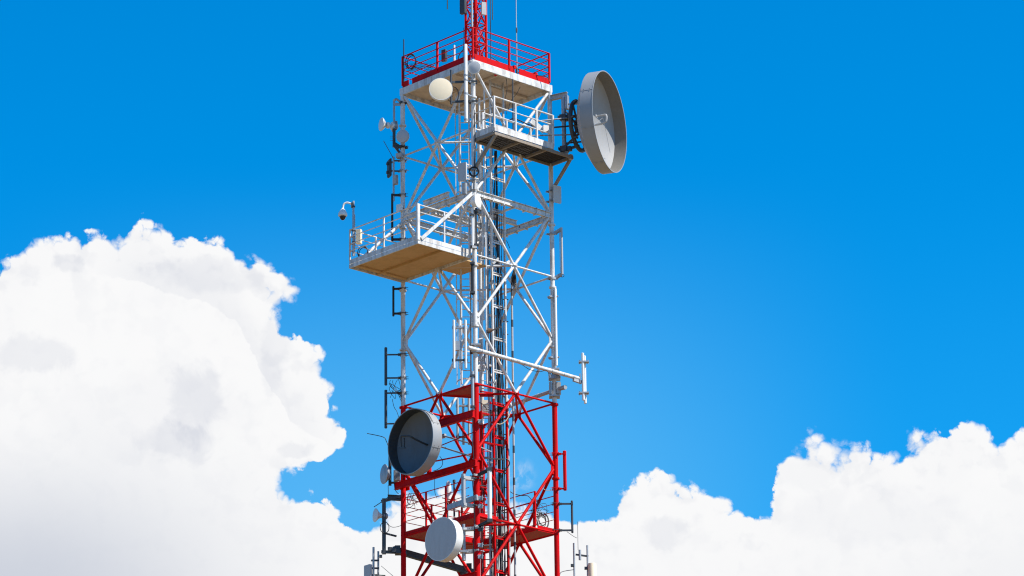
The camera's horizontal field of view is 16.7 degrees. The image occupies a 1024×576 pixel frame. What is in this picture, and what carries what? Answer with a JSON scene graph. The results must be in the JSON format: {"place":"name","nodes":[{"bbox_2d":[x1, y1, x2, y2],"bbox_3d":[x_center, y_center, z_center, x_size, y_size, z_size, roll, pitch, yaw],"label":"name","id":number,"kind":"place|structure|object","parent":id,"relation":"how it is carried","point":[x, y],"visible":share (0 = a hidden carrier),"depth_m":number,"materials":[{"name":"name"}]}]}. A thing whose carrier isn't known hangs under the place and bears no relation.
{"place":"outdoors","nodes":[
{"label":"outdoors","id":0,"kind":"place"},
{"bbox_2d":[0,0,1023,575],"label":"sky","id":1,"kind":"structure","parent":0,"point":[794,301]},
{"label":"ground","id":2,"kind":"structure","parent":0,"visible":0},
{"bbox_2d":[349,0,573,575],"bbox_3d":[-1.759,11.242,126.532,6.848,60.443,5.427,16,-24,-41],"label":"telecom tower","id":3,"kind":"structure","parent":2,"relation":"on","point":[403,261],"depth_m":130.55,"materials":[{"name":"red metal"}]},
{"bbox_2d":[338,201,354,255],"bbox_3d":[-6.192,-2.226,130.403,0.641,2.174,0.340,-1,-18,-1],"label":"security camera","id":4,"kind":"object","parent":3,"relation":"attached to","point":[342,214],"visible":1,"depth_m":130.46,"materials":[{"name":"metal"}]},
{"bbox_2d":[352,229,361,244],"bbox_3d":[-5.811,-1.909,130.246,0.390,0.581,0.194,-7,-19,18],"label":"equipment box","id":5,"kind":"object","parent":3,"relation":"attached to","point":[358,236],"visible":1,"depth_m":130.14,"materials":[{"name":"metal"}]},
{"bbox_2d":[356,229,359,242],"bbox_3d":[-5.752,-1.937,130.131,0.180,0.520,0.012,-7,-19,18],"label":"door","id":6,"kind":"structure","parent":5,"relation":"in","point":[357,231],"depth_m":130.14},
{"bbox_2d":[357,246,367,256],"bbox_3d":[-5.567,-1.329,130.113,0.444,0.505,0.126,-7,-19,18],"label":"cable coil","id":7,"kind":"object","parent":3,"relation":"hanging from","point":[358,254],"visible":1,"depth_m":130.15,"materials":[{"name":"black rubber"}]},
{"bbox_2d":[364,547,384,575],"bbox_3d":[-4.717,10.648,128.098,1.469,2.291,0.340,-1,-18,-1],"label":"panel antenna","id":8,"kind":"object","parent":3,"relation":"attached to","point":[369,569],"visible":1,"depth_m":128.22,"materials":[{"name":"metal"}]},
{"bbox_2d":[380,456,399,485],"bbox_3d":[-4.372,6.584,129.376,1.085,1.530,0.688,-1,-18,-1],"label":"microwave dish","id":9,"kind":"object","parent":3,"relation":"attached to","point":[385,473],"visible":0.9,"depth_m":129.21,"materials":[{"name":"metal"}]},
{"bbox_2d":[374,494,406,554],"bbox_3d":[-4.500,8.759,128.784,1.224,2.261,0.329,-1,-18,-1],"label":"outrigger post","id":10,"kind":"object","parent":3,"relation":"attached to","point":[390,550],"visible":1,"depth_m":128.65,"materials":[{"name":"metal"}]},
{"bbox_2d":[373,508,387,521],"bbox_3d":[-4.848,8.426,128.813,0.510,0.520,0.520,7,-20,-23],"label":"microwave dish","id":11,"kind":"object","parent":10,"relation":"attached to","point":[377,514],"visible":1,"depth_m":128.68,"materials":[{"name":"white plastic"}]},
{"bbox_2d":[378,98,407,152],"bbox_3d":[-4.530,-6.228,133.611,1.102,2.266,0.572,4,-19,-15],"label":"microwave dish","id":12,"kind":"object","parent":3,"relation":"attached to","point":[392,126],"visible":1,"depth_m":133.54,"materials":[{"name":"white plastic"}]},
{"bbox_2d":[384,390,406,428],"bbox_3d":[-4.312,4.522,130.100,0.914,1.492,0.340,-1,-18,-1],"label":"dipole antenna","id":13,"kind":"object","parent":3,"relation":"attached to","point":[385,409],"visible":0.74,"depth_m":130.07,"materials":[{"name":"metal"}]},
{"bbox_2d":[389,380,401,399],"bbox_3d":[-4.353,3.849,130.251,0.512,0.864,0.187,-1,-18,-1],"label":"cable tangle","id":14,"kind":"object","parent":3,"relation":"attached to","point":[390,384],"visible":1,"depth_m":130.25,"materials":[{"name":"black rubber"}]},
{"bbox_2d":[384,347,408,385],"bbox_3d":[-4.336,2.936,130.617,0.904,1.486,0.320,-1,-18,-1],"label":"dipole antenna","id":15,"kind":"object","parent":3,"relation":"attached to","point":[385,365],"visible":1,"depth_m":130.59,"materials":[{"name":"metal"}]},
{"bbox_2d":[386,156,408,200],"bbox_3d":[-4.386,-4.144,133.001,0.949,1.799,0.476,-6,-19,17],"label":"panel antenna","id":16,"kind":"object","parent":3,"relation":"attached to","point":[389,162],"visible":1,"depth_m":133.12,"materials":[{"name":"metal"}]},
{"bbox_2d":[393,174,397,184],"bbox_3d":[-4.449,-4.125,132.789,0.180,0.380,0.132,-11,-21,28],"label":"equipment box","id":17,"kind":"object","parent":16,"relation":"attached to","point":[395,179],"visible":1,"depth_m":132.73,"materials":[{"name":"metal"}]},
{"bbox_2d":[391,193,407,240],"bbox_3d":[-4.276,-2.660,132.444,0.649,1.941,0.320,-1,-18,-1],"label":"dipole antenna","id":18,"kind":"object","parent":3,"relation":"attached to","point":[392,238],"visible":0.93,"depth_m":132.43,"materials":[{"name":"black metal"}]},
{"bbox_2d":[392,286,407,316],"bbox_3d":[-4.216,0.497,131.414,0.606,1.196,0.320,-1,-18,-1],"label":"dipole antenna","id":19,"kind":"object","parent":3,"relation":"attached to","point":[393,312],"visible":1,"depth_m":131.37,"materials":[{"name":"black metal"}]},
{"bbox_2d":[396,204,403,211],"bbox_3d":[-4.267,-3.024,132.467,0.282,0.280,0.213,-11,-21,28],"label":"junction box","id":20,"kind":"object","parent":3,"relation":"attached to","point":[399,207],"visible":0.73,"depth_m":132.37,"materials":[{"name":"white plastic"}]},
{"bbox_2d":[396,152,403,158],"bbox_3d":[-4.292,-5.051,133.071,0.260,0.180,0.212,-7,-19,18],"label":"junction box","id":21,"kind":"object","parent":3,"relation":"attached to","point":[399,155],"visible":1,"depth_m":132.99,"materials":[{"name":"metal"}]},
{"bbox_2d":[396,130,408,148],"bbox_3d":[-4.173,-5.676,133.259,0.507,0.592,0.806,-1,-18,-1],"label":"drum antenna","id":22,"kind":"object","parent":3,"relation":"attached to","point":[402,136],"visible":1,"depth_m":132.97,"materials":[{"name":"grey paint"}]},
{"bbox_2d":[403,39,404,81],"bbox_3d":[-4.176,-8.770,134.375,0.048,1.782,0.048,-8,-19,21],"label":"whip antenna","id":23,"kind":"object","parent":3,"relation":"attached to","point":[403,60],"visible":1,"depth_m":134.35,"materials":[{"name":"black metal"}]},
{"bbox_2d":[405,54,415,69],"bbox_3d":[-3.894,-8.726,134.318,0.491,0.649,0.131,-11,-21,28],"label":"cable coil","id":24,"kind":"object","parent":3,"relation":"hanging from","point":[407,66],"visible":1,"depth_m":134.34,"materials":[{"name":"black rubber"}]},
{"bbox_2d":[406,493,417,508],"bbox_3d":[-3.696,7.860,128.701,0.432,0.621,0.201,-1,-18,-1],"label":"cable tangle","id":25,"kind":"object","parent":3,"relation":"attached to","point":[411,499],"visible":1,"depth_m":128.68,"materials":[{"name":"black rubber"}]},
{"bbox_2d":[407,63,434,71],"bbox_3d":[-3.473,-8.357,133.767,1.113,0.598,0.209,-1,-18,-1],"label":"cable tangle","id":26,"kind":"object","parent":3,"relation":"attached to","point":[420,67],"visible":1,"depth_m":133.83,"materials":[{"name":"black rubber"}]},
{"bbox_2d":[388,408,470,475],"bbox_3d":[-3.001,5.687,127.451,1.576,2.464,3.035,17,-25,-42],"label":"parabolic dish","id":27,"kind":"object","parent":3,"relation":"attached to","point":[416,436],"visible":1,"depth_m":127.78,"materials":[{"name":"metal"}]},
{"bbox_2d":[392,545,472,574],"bbox_3d":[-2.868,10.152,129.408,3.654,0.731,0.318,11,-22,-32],"label":"outrigger beam","id":28,"kind":"structure","parent":3,"relation":"attached to","point":[461,569],"depth_m":129.45,"materials":[{"name":"metal"}]},
{"bbox_2d":[441,49,451,61],"bbox_3d":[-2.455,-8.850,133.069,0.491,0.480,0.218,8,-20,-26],"label":"panel antenna","id":29,"kind":"object","parent":3,"relation":"attached to","point":[444,55],"visible":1,"depth_m":132.96,"materials":[{"name":"metal"}]},
{"bbox_2d":[446,481,450,517],"bbox_3d":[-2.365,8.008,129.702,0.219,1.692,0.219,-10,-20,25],"label":"panel antenna","id":30,"kind":"object","parent":3,"relation":"attached to","point":[448,489],"visible":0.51,"depth_m":129.74,"materials":[{"name":"white plastic"}]},
{"bbox_2d":[429,70,476,104],"bbox_3d":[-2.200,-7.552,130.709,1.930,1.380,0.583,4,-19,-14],"label":"drum antenna","id":31,"kind":"object","parent":3,"relation":"attached to","point":[440,89],"visible":1,"depth_m":130.35,"materials":[{"name":"white plastic"}]},
{"bbox_2d":[453,479,455,516],"bbox_3d":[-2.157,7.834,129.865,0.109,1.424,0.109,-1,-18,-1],"label":"dipole antenna","id":32,"kind":"object","parent":3,"relation":"attached to","point":[454,480],"visible":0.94,"depth_m":129.93,"materials":[{"name":"metal"}]},
{"bbox_2d":[453,45,455,60],"bbox_3d":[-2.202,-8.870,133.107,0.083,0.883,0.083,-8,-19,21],"label":"whip antenna","id":33,"kind":"object","parent":3,"relation":"attached to","point":[454,58],"visible":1,"depth_m":133.11,"materials":[{"name":"white plastic"}]},
{"bbox_2d":[425,517,484,561],"bbox_3d":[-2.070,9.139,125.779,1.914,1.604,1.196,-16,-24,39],"label":"drum antenna","id":34,"kind":"object","parent":3,"relation":"attached to","point":[445,539],"visible":1,"depth_m":125.39,"materials":[{"name":"white plastic"}]},
{"bbox_2d":[447,495,477,510],"bbox_3d":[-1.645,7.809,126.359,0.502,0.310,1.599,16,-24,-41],"label":"outrigger beam","id":35,"kind":"structure","parent":3,"relation":"attached to","point":[457,504],"depth_m":126.32,"materials":[{"name":"metal"}]},
{"bbox_2d":[460,0,466,14],"bbox_3d":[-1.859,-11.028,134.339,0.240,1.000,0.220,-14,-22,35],"label":"panel antenna","id":36,"kind":"object","parent":3,"relation":"attached to","point":[463,7],"visible":1,"depth_m":134.18,"materials":[{"name":"metal"}]},
{"bbox_2d":[462,183,466,194],"bbox_3d":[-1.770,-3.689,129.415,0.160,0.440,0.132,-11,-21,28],"label":"radio unit","id":37,"kind":"object","parent":3,"relation":"attached to","point":[464,188],"visible":1,"depth_m":129.36,"materials":[{"name":"metal"}]},
{"bbox_2d":[464,44,471,122],"bbox_3d":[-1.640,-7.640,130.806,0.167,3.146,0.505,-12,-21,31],"label":"tube antenna","id":38,"kind":"object","parent":3,"relation":"attached to","point":[466,94],"visible":1,"depth_m":130.59,"materials":[{"name":"white plastic"}]},
{"bbox_2d":[458,162,479,182],"bbox_3d":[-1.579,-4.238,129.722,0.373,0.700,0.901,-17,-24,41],"label":"panel antenna","id":39,"kind":"object","parent":3,"relation":"attached to","point":[462,171],"visible":1,"depth_m":129.46,"materials":[{"name":"grey paint"}]},
{"bbox_2d":[470,294,470,383],"bbox_3d":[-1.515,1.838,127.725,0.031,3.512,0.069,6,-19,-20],"label":"feeder cable","id":40,"kind":"object","parent":3,"relation":"attached to","point":[470,337],"visible":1,"depth_m":127.76,"materials":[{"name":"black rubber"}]},
{"bbox_2d":[471,0,472,26],"bbox_3d":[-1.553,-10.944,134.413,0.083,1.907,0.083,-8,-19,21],"label":"whip antenna","id":41,"kind":"object","parent":3,"relation":"attached to","point":[471,13],"visible":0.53,"depth_m":134.26,"materials":[{"name":"grey paint"}]},
{"bbox_2d":[461,474,483,507],"bbox_3d":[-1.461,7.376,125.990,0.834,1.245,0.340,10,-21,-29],"label":"tube antenna","id":42,"kind":"object","parent":3,"relation":"attached to","point":[464,478],"visible":1,"depth_m":125.79,"materials":[{"name":"metal"}]},
{"bbox_2d":[470,371,474,409],"bbox_3d":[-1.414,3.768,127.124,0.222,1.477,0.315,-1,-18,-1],"label":"tube antenna","id":43,"kind":"object","parent":3,"relation":"attached to","point":[472,376],"visible":1,"depth_m":127.01,"materials":[{"name":"metal"}]},
{"bbox_2d":[470,208,474,249],"bbox_3d":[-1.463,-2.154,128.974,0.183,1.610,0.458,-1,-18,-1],"label":"tube antenna","id":44,"kind":"object","parent":3,"relation":"attached to","point":[472,214],"visible":1,"depth_m":128.82,"materials":[{"name":"white plastic"}]},
{"bbox_2d":[470,261,474,294],"bbox_3d":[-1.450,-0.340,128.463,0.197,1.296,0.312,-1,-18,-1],"label":"tube antenna","id":45,"kind":"object","parent":3,"relation":"attached to","point":[472,264],"visible":1,"depth_m":128.35,"materials":[{"name":"grey plastic"}]},
{"bbox_2d":[472,418,474,571],"bbox_3d":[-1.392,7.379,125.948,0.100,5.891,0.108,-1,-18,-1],"label":"feeder cable","id":46,"kind":"object","parent":3,"relation":"attached to","point":[473,495],"visible":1,"depth_m":125.77,"materials":[{"name":"black rubber"}]},
{"bbox_2d":[469,166,478,176],"bbox_3d":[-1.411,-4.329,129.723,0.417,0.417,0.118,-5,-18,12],"label":"cable coil","id":47,"kind":"object","parent":3,"relation":"attached to","point":[477,168],"visible":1,"depth_m":129.70,"materials":[{"name":"black rubber"}]},
{"bbox_2d":[468,61,480,73],"bbox_3d":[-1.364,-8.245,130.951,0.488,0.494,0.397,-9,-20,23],"label":"drum antenna","id":48,"kind":"object","parent":3,"relation":"attached to","point":[474,67],"visible":1,"depth_m":130.79,"materials":[{"name":"white plastic"}]},
{"bbox_2d":[474,110,475,191],"bbox_3d":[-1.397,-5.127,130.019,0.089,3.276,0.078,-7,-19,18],"label":"feeder cable","id":49,"kind":"object","parent":3,"relation":"attached to","point":[474,152],"visible":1,"depth_m":129.96,"materials":[{"name":"black rubber"}]},
{"bbox_2d":[470,195,481,207],"bbox_3d":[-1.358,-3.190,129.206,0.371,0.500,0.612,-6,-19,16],"label":"drum antenna","id":50,"kind":"object","parent":3,"relation":"attached to","point":[475,200],"visible":1,"depth_m":129.04,"materials":[{"name":"white plastic"}]},
{"bbox_2d":[474,208,478,246],"bbox_3d":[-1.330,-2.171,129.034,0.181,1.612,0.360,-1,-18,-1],"label":"tube antenna","id":51,"kind":"object","parent":3,"relation":"attached to","point":[476,212],"visible":1,"depth_m":128.92,"materials":[{"name":"grey plastic"}]},
{"bbox_2d":[470,467,492,527],"bbox_3d":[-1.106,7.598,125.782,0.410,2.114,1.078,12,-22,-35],"label":"tube antenna","id":52,"kind":"object","parent":3,"relation":"attached to","point":[488,470],"visible":1,"depth_m":125.51,"materials":[{"name":"white plastic"}]},
{"bbox_2d":[481,446,482,572],"bbox_3d":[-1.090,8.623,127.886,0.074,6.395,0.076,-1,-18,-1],"label":"feeder cable","id":53,"kind":"object","parent":3,"relation":"attached to","point":[482,512],"visible":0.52,"depth_m":127.89,"materials":[{"name":"metal"}]},
{"bbox_2d":[482,416,484,571],"bbox_3d":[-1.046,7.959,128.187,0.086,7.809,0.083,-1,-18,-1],"label":"feeder cable","id":54,"kind":"object","parent":3,"relation":"attached to","point":[484,499],"visible":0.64,"depth_m":128.27,"materials":[{"name":"black rubber"}]},
{"bbox_2d":[481,2,485,15],"bbox_3d":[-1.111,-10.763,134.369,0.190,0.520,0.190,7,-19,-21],"label":"panel antenna","id":55,"kind":"object","parent":3,"relation":"attached to","point":[483,8],"visible":1,"depth_m":134.28,"materials":[{"name":"grey paint"}]},
{"bbox_2d":[482,400,488,415],"bbox_3d":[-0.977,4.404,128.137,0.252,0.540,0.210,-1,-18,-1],"label":"radio unit","id":56,"kind":"object","parent":3,"relation":"attached to","point":[485,403],"visible":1,"depth_m":128.07,"materials":[{"name":"grey paint"}]},
{"bbox_2d":[485,114,486,183],"bbox_3d":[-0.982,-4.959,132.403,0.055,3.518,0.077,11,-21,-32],"label":"feeder cable","id":57,"kind":"object","parent":3,"relation":"attached to","point":[485,147],"visible":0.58,"depth_m":132.34,"materials":[{"name":"black rubber"}]},
{"bbox_2d":[486,217,490,575],"bbox_3d":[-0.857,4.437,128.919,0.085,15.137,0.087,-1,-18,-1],"label":"feeder cable","id":58,"kind":"object","parent":3,"relation":"attached to","point":[488,379],"visible":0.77,"depth_m":129.29,"materials":[{"name":"metal"}]},
{"bbox_2d":[488,231,491,575],"bbox_3d":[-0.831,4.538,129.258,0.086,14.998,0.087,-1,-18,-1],"label":"feeder cable","id":59,"kind":"object","parent":3,"relation":"attached to","point":[489,377],"visible":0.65,"depth_m":129.68,"materials":[{"name":"metal"}]},
{"bbox_2d":[490,0,490,58],"bbox_3d":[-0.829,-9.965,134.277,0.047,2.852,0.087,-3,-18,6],"label":"feeder cable","id":60,"kind":"object","parent":3,"relation":"attached to","point":[490,28],"visible":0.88,"depth_m":134.28,"materials":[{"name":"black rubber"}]},
{"bbox_2d":[489,247,492,575],"bbox_3d":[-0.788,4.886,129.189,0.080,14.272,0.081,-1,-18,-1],"label":"feeder cable","id":61,"kind":"object","parent":3,"relation":"attached to","point":[490,423],"visible":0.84,"depth_m":129.20,"materials":[{"name":"black rubber"}]},
{"bbox_2d":[489,254,493,575],"bbox_3d":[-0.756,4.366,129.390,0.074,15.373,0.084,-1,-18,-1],"label":"feeder cable","id":62,"kind":"object","parent":3,"relation":"attached to","point":[491,422],"visible":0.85,"depth_m":129.17,"materials":[{"name":"black rubber"}]},
{"bbox_2d":[487,326,500,333],"bbox_3d":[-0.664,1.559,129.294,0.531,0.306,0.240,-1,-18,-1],"label":"cable hanger","id":63,"kind":"object","parent":3,"relation":"attached to","point":[489,330],"visible":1,"depth_m":129.24,"materials":[{"name":"metal"}]},
{"bbox_2d":[493,280,496,573],"bbox_3d":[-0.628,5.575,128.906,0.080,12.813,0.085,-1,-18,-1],"label":"feeder cable","id":64,"kind":"object","parent":3,"relation":"attached to","point":[495,425],"visible":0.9,"depth_m":128.98,"materials":[{"name":"rubber"}]},
{"bbox_2d":[493,237,496,552],"bbox_3d":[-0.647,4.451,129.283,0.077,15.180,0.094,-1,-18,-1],"label":"feeder cable","id":65,"kind":"object","parent":3,"relation":"attached to","point":[494,386],"visible":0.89,"depth_m":130.00,"materials":[{"name":"rubber"}]},
{"bbox_2d":[494,256,497,574],"bbox_3d":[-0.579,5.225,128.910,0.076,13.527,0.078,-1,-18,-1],"label":"feeder cable","id":66,"kind":"object","parent":3,"relation":"attached to","point":[495,401],"visible":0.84,"depth_m":129.26,"materials":[{"name":"grey paint"}]},
{"bbox_2d":[494,154,498,575],"bbox_3d":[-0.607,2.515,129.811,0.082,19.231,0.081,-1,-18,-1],"label":"feeder cable","id":67,"kind":"object","parent":3,"relation":"attached to","point":[495,368],"visible":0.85,"depth_m":129.38,"materials":[{"name":"black rubber"}]},
{"bbox_2d":[494,153,499,574],"bbox_3d":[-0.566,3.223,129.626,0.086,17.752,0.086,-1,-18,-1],"label":"feeder cable","id":68,"kind":"object","parent":3,"relation":"attached to","point":[497,395],"visible":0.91,"depth_m":129.88,"materials":[{"name":"black rubber"}]},
{"bbox_2d":[496,249,499,559],"bbox_3d":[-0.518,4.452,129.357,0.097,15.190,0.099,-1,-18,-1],"label":"feeder cable","id":69,"kind":"object","parent":3,"relation":"attached to","point":[497,392],"visible":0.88,"depth_m":129.69,"materials":[{"name":"black rubber"}]},
{"bbox_2d":[495,151,501,575],"bbox_3d":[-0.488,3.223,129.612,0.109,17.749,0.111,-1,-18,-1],"label":"feeder cable","id":70,"kind":"object","parent":3,"relation":"attached to","point":[498,325],"visible":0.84,"depth_m":129.90,"materials":[{"name":"black rubber"}]},
{"bbox_2d":[497,408,499,575],"bbox_3d":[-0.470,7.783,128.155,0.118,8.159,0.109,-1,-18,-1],"label":"feeder cable","id":71,"kind":"object","parent":3,"relation":"attached to","point":[498,465],"visible":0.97,"depth_m":128.68,"materials":[{"name":"black rubber"}]},
{"bbox_2d":[499,218,502,575],"bbox_3d":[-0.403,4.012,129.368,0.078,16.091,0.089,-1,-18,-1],"label":"feeder cable","id":72,"kind":"object","parent":3,"relation":"attached to","point":[501,388],"visible":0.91,"depth_m":129.35,"materials":[{"name":"rubber"}]},
{"bbox_2d":[499,132,504,575],"bbox_3d":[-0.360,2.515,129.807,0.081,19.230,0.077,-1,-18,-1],"label":"feeder cable","id":73,"kind":"object","parent":3,"relation":"attached to","point":[501,335],"visible":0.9,"depth_m":130.21,"materials":[{"name":"black rubber"}]},
{"bbox_2d":[500,360,503,575],"bbox_3d":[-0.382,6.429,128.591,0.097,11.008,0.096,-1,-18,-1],"label":"feeder cable","id":74,"kind":"object","parent":3,"relation":"attached to","point":[501,455],"visible":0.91,"depth_m":128.71,"materials":[{"name":"black rubber"}]},
{"bbox_2d":[500,302,504,568],"bbox_3d":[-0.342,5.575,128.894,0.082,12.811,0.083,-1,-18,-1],"label":"feeder cable","id":75,"kind":"object","parent":3,"relation":"attached to","point":[502,444],"visible":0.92,"depth_m":128.76,"materials":[{"name":"rubber"}]},
{"bbox_2d":[501,256,505,559],"bbox_3d":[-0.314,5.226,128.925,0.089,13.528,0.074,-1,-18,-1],"label":"feeder cable","id":76,"kind":"object","parent":3,"relation":"attached to","point":[502,404],"visible":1,"depth_m":129.05,"materials":[{"name":"black rubber"}]},
{"bbox_2d":[502,296,505,575],"bbox_3d":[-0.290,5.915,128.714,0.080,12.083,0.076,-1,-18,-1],"label":"feeder cable","id":77,"kind":"object","parent":3,"relation":"attached to","point":[503,414],"visible":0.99,"depth_m":129.47,"materials":[{"name":"black rubber"}]},
{"bbox_2d":[468,390,548,421],"bbox_3d":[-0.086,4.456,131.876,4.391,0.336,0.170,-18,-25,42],"label":"boom","id":78,"kind":"object","parent":3,"relation":"attached to","point":[538,395],"visible":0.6,"depth_m":130.90,"materials":[{"name":"grey paint"}]},
{"bbox_2d":[456,398,470,444],"bbox_3d":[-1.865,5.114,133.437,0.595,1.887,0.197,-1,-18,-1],"label":"panel antenna","id":79,"kind":"object","parent":78,"relation":"attached to","point":[457,412],"visible":0.74,"depth_m":133.44,"materials":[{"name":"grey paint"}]},
{"bbox_2d":[508,406,510,575],"bbox_3d":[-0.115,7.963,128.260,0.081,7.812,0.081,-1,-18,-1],"label":"conduit","id":80,"kind":"object","parent":3,"relation":"attached to","point":[509,491],"visible":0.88,"depth_m":128.43,"materials":[{"name":"metal"}]},
{"bbox_2d":[512,79,513,129],"bbox_3d":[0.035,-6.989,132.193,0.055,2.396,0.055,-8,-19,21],"label":"whip antenna","id":81,"kind":"object","parent":3,"relation":"attached to","point":[512,107],"visible":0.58,"depth_m":132.13,"materials":[{"name":"metal"}]},
{"bbox_2d":[511,276,515,575],"bbox_3d":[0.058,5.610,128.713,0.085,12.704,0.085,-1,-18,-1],"label":"conduit","id":82,"kind":"object","parent":3,"relation":"attached to","point":[513,430],"visible":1,"depth_m":128.77,"materials":[{"name":"metal"}]},
{"bbox_2d":[511,270,515,286],"bbox_3d":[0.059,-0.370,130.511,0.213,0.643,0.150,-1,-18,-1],"label":"cable tail","id":83,"kind":"object","parent":3,"relation":"hanging from","point":[513,280],"visible":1,"depth_m":130.49},
{"bbox_2d":[516,1,517,73],"bbox_3d":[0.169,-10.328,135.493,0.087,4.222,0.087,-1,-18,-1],"label":"whip antenna","id":84,"kind":"object","parent":3,"relation":"attached to","point":[516,38],"visible":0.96,"depth_m":135.28,"materials":[{"name":"metal"}]},
{"bbox_2d":[467,343,581,383],"bbox_3d":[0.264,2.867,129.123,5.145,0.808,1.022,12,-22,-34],"label":"boom","id":85,"kind":"object","parent":3,"relation":"attached to","point":[557,372],"visible":1,"depth_m":128.77,"materials":[{"name":"white paint"}]},
{"bbox_2d":[452,320,467,368],"bbox_3d":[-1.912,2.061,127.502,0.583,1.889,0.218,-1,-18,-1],"label":"tube antenna","id":86,"kind":"object","parent":85,"relation":"attached to","point":[457,345],"visible":1,"depth_m":127.44,"materials":[{"name":"white plastic"}]},
{"bbox_2d":[484,340,495,387],"bbox_3d":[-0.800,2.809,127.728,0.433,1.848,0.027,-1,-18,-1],"label":"cable","id":87,"kind":"object","parent":85,"relation":"hanging from","point":[486,366],"visible":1,"depth_m":127.71,"materials":[{"name":"black rubber"}]},
{"bbox_2d":[579,353,588,403],"bbox_3d":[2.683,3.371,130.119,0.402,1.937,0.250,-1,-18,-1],"label":"tube antenna","id":88,"kind":"object","parent":85,"relation":"attached to","point":[584,362],"visible":1,"depth_m":130.06,"materials":[{"name":"white plastic"}]},
{"bbox_2d":[531,501,548,517],"bbox_3d":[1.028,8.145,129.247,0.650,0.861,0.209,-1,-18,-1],"label":"cable tangle","id":89,"kind":"object","parent":3,"relation":"attached to","point":[540,510],"visible":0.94,"depth_m":129.24,"materials":[{"name":"black rubber"}]},
{"bbox_2d":[536,512,548,526],"bbox_3d":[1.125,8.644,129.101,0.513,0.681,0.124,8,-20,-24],"label":"cable coil","id":90,"kind":"object","parent":3,"relation":"hanging from","point":[538,517],"visible":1,"depth_m":129.11,"materials":[{"name":"black rubber"}]},
{"bbox_2d":[547,288,558,365],"bbox_3d":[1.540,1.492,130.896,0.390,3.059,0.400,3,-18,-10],"label":"tube antenna","id":91,"kind":"object","parent":3,"relation":"attached to","point":[555,296],"visible":1,"depth_m":130.78,"materials":[{"name":"white plastic"}]},
{"bbox_2d":[546,185,560,203],"bbox_3d":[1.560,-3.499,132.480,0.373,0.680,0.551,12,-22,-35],"label":"panel antenna","id":92,"kind":"object","parent":3,"relation":"attached to","point":[556,190],"visible":1,"depth_m":132.28,"materials":[{"name":"grey paint"}]},
{"bbox_2d":[546,227,562,279],"bbox_3d":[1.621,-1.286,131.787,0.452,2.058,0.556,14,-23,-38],"label":"dipole antenna","id":93,"kind":"object","parent":3,"relation":"attached to","point":[560,232],"visible":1,"depth_m":131.73,"materials":[{"name":"grey paint"}]},
{"bbox_2d":[549,376,566,398],"bbox_3d":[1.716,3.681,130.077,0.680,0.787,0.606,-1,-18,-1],"label":"equipment box","id":94,"kind":"object","parent":3,"relation":"attached to","point":[559,387],"visible":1,"depth_m":130.05,"materials":[{"name":"metal"}]},
{"bbox_2d":[552,450,566,490],"bbox_3d":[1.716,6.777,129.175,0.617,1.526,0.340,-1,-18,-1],"label":"dipole antenna","id":95,"kind":"object","parent":3,"relation":"attached to","point":[564,488],"visible":1,"depth_m":129.10,"materials":[{"name":"red paint"}]},
{"bbox_2d":[552,500,573,532],"bbox_3d":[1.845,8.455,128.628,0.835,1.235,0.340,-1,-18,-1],"label":"dipole antenna","id":96,"kind":"object","parent":3,"relation":"attached to","point":[571,529],"visible":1,"depth_m":128.58,"materials":[{"name":"metal"}]},
{"bbox_2d":[560,543,587,575],"bbox_3d":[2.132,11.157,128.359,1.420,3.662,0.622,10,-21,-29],"label":"aerial mount","id":97,"kind":"object","parent":3,"relation":"attached to","point":[573,564],"visible":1,"depth_m":128.83,"materials":[{"name":"metal"}]},
{"bbox_2d":[588,563,595,575],"bbox_3d":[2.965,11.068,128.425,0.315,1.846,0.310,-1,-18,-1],"label":"drum antenna","id":98,"kind":"object","parent":97,"relation":"attached to","point":[591,569],"visible":1,"depth_m":128.51,"materials":[{"name":"metal"}]},
{"bbox_2d":[528,70,626,173],"bbox_3d":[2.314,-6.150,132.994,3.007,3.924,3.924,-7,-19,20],"label":"parabolic dish","id":99,"kind":"object","parent":3,"relation":"attached to","point":[599,125],"visible":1,"depth_m":133.31,"materials":[{"name":"grey paint"}]},
{"bbox_2d":[529,119,548,132],"bbox_3d":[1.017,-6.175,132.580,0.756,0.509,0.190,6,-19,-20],"label":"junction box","id":100,"kind":"object","parent":99,"relation":"attached to","point":[540,127],"visible":0.94,"depth_m":132.56,"materials":[{"name":"white plastic"}]}
]}

